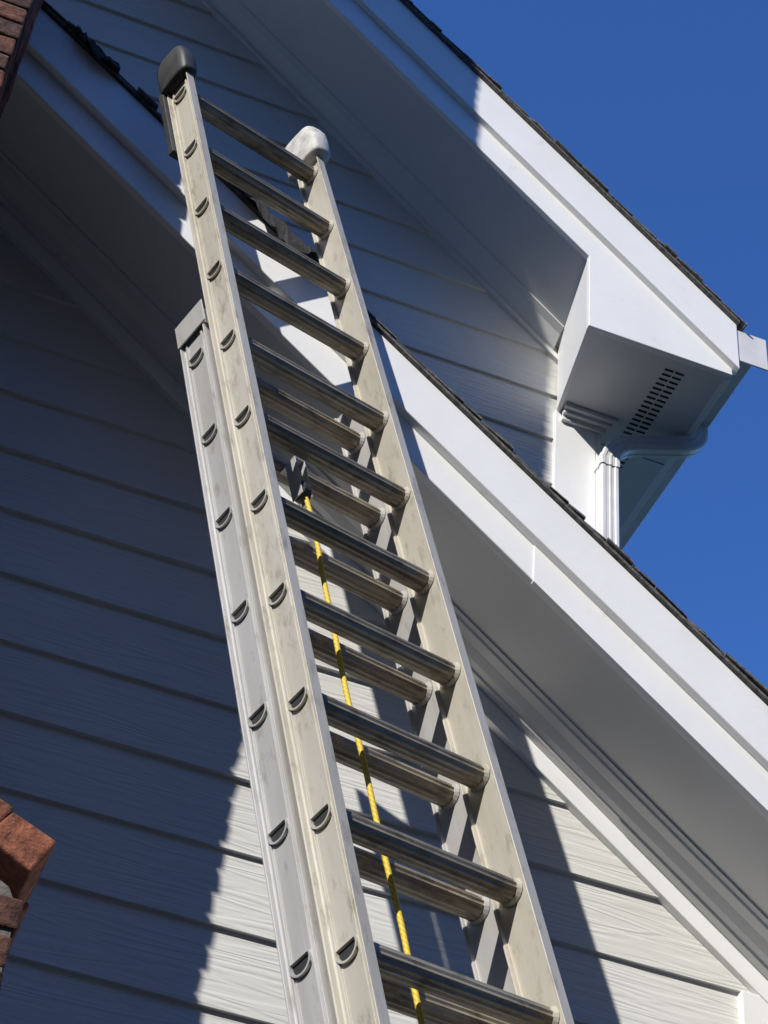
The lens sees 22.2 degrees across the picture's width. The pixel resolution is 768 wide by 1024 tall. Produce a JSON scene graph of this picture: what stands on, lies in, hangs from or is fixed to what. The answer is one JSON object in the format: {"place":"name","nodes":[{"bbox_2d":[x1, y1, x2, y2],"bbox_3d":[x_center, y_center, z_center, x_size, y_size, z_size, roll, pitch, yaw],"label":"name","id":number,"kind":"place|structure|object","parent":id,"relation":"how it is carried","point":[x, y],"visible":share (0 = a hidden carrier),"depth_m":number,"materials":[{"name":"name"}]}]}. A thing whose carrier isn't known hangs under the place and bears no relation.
{"place":"outdoors","nodes":[
{"label":"outdoors","id":0,"kind":"place"},
{"bbox_2d":[200,0,557,364],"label":"rake trim","id":1,"kind":"structure","parent":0,"point":[433,234],"depth_m":8.93,"materials":[{"name":"white paint"}]},
{"bbox_2d":[208,0,563,348],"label":"rake crown","id":2,"kind":"object","parent":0,"point":[463,242],"visible":1,"depth_m":8.91},
{"bbox_2d":[323,0,739,378],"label":"rake board","id":3,"kind":"object","parent":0,"point":[701,315],"visible":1,"depth_m":8.53,"materials":[{"name":"white paint"}]},
{"bbox_2d":[411,0,767,687],"label":"sky","id":4,"kind":"structure","parent":0,"point":[665,102],"materials":[{"name":"blue"}]},
{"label":"patio","id":5,"kind":"structure","parent":0,"visible":0},
{"bbox_2d":[157,46,573,1023],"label":"extension ladder","id":6,"kind":"object","parent":5,"relation":"on","point":[337,964],"visible":1,"depth_m":4.22,"materials":[{"name":"metal"}]},
{"label":"ground","id":7,"kind":"structure","parent":0,"visible":0},
{"bbox_2d":[0,0,55,987],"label":"brick chimney","id":8,"kind":"object","parent":7,"relation":"on","point":[26,848],"visible":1,"depth_m":3.59,"materials":[{"name":"brick"}]},
{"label":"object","id":9,"kind":"object","parent":7,"relation":"on","visible":0},
{"bbox_2d":[0,227,752,1023],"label":"wall siding","id":10,"kind":"object","parent":9,"relation":"attached to","point":[124,779],"depth_m":5.11,"materials":[{"name":"paint"}]},
{"bbox_2d":[0,202,767,1003],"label":"rake frieze","id":11,"kind":"object","parent":10,"relation":"attached to","point":[614,838],"visible":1,"depth_m":5.42,"materials":[{"name":"white paint"}]},
{"bbox_2d":[737,991,767,1023],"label":"corner board","id":12,"kind":"object","parent":10,"relation":"attached to","point":[753,1008],"visible":1,"depth_m":5.13,"materials":[{"name":"white paint"}]},
{"bbox_2d":[41,2,767,705],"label":"roof deck","id":13,"kind":"structure","parent":9,"relation":"on","point":[579,520],"depth_m":5.49,"materials":[{"name":"wood"}]},
{"bbox_2d":[0,81,767,916],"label":"rake soffit","id":14,"kind":"structure","parent":13,"relation":"attached to","point":[636,739],"depth_m":5.38,"materials":[{"name":"white paint"}]},
{"bbox_2d":[0,149,767,978],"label":"rake crown","id":15,"kind":"object","parent":14,"relation":"attached to","point":[736,917],"visible":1,"depth_m":5.44},
{"bbox_2d":[531,545,767,815],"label":"rake joint cover","id":16,"kind":"object","parent":14,"relation":"attached to","point":[727,754],"visible":1,"depth_m":5.16,"materials":[{"name":"white paint"}]},
{"bbox_2d":[15,8,767,819],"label":"rake board","id":17,"kind":"object","parent":13,"relation":"attached to","point":[688,662],"visible":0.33,"depth_m":5.43,"materials":[{"name":"white paint"}]},
{"bbox_2d":[44,0,767,696],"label":"shingle edge","id":18,"kind":"object","parent":13,"relation":"attached to","point":[500,438],"visible":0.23,"depth_m":5.46,"materials":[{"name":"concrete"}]},
{"bbox_2d":[76,25,319,263],"bbox_3d":[-0.549,-1.086,5.849,0.908,0.753,0.050,18,-45,-12],"label":"torn felt edge","id":19,"kind":"object","parent":18,"relation":"attached to","point":[288,237],"visible":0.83,"depth_m":5.73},
{"bbox_2d":[595,433,600,504],"bbox_3d":[0.591,2.415,5.759,0.023,7.654,0.180,18,-45,-12],"label":"corner board side","id":20,"kind":"object","parent":9,"relation":"attached to","point":[598,444],"visible":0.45,"depth_m":8.26,"materials":[{"name":"white paint"}]},
{"bbox_2d":[595,424,707,547],"bbox_3d":[0.861,2.315,5.774,0.493,7.660,0.075,13,-45,-7],"label":"downspout","id":21,"kind":"object","parent":9,"relation":"attached to","point":[607,521],"visible":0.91,"depth_m":8.20,"materials":[{"name":"white metal"}]},
{"bbox_2d":[594,453,620,473],"bbox_3d":[0.928,-0.191,8.146,0.092,0.050,0.076,18,-45,-12],"label":"downspout collar","id":22,"kind":"object","parent":21,"relation":"attached to","point":[608,460],"visible":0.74,"depth_m":8.12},
{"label":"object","id":23,"kind":"object","parent":7,"relation":"on","visible":0},
{"bbox_2d":[45,0,558,486],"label":"wall siding","id":24,"kind":"object","parent":23,"relation":"attached to","point":[443,316],"depth_m":8.69,"materials":[{"name":"paint"}]},
{"bbox_2d":[400,0,739,326],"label":"roof deck","id":25,"kind":"structure","parent":23,"relation":"on","point":[581,171],"depth_m":8.61,"materials":[{"name":"concrete"}]},
{"bbox_2d":[239,0,585,346],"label":"rake soffit","id":26,"kind":"structure","parent":25,"relation":"attached to","point":[521,240],"depth_m":8.73,"materials":[{"name":"white paint"}]},
{"bbox_2d":[407,0,747,331],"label":"shingle edge","id":27,"kind":"object","parent":25,"relation":"on","point":[742,325],"visible":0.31,"depth_m":8.57,"materials":[{"name":"concrete"}]},
{"bbox_2d":[551,410,595,528],"bbox_3d":[0.518,2.334,5.684,0.188,7.654,0.030,18,-45,-12],"label":"corner board","id":28,"kind":"object","parent":23,"relation":"attached to","point":[573,461],"visible":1,"depth_m":8.12,"materials":[{"name":"white paint"}]},
{"bbox_2d":[562,331,724,527],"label":"eave soffit","id":29,"kind":"structure","parent":23,"relation":"attached to","point":[615,379],"depth_m":8.22,"materials":[{"name":"white paint"}]},
{"bbox_2d":[557,260,590,410],"bbox_3d":[0.807,-0.756,8.320,0.020,0.478,0.463,11,-44,-5],"label":"soffit return","id":30,"kind":"object","parent":29,"relation":"attached to","point":[574,339],"visible":1,"depth_m":8.27,"materials":[{"name":"white paint"}]},
{"bbox_2d":[561,411,605,435],"bbox_3d":[0.847,-0.381,8.315,0.203,0.066,0.017,18,-45,-12],"label":"bed mould","id":31,"kind":"object","parent":29,"relation":"attached to","point":[583,425],"visible":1,"depth_m":8.29,"materials":[{"name":"paint"}]},
{"bbox_2d":[562,407,611,432],"bbox_3d":[0.861,-0.394,8.318,0.223,0.041,0.037,18,-45,-12],"label":"bed mould","id":32,"kind":"object","parent":29,"relation":"attached to","point":[587,419],"visible":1,"depth_m":8.30,"materials":[{"name":"paint"}]},
{"bbox_2d":[561,403,617,430],"bbox_3d":[0.874,-0.404,8.320,0.243,0.024,0.056,18,-45,-12],"label":"bed mould","id":33,"kind":"object","parent":29,"relation":"attached to","point":[613,422],"visible":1,"depth_m":8.30,"materials":[{"name":"paint"}]},
{"bbox_2d":[619,368,683,471],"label":"soffit vent slots","id":34,"kind":"object","parent":29,"relation":"attached to","point":[651,403],"visible":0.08,"depth_m":8.25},
{"bbox_2d":[620,378,730,538],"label":"eave fascia","id":35,"kind":"structure","parent":29,"relation":"attached to","point":[670,461],"depth_m":8.50,"materials":[{"name":"white paint"}]},
{"bbox_2d":[620,362,751,549],"bbox_3d":[0.032,2.030,11.175,0.147,0.185,8.550,18,-45,-12],"label":"gutter","id":36,"kind":"object","parent":29,"relation":"attached to","point":[707,421],"visible":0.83,"depth_m":8.63,"materials":[{"name":"white metal"}]},
{"bbox_2d":[737,330,767,370],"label":"gutter end lip","id":37,"kind":"object","parent":36,"relation":"attached to","point":[752,350],"visible":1,"depth_m":8.22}
]}

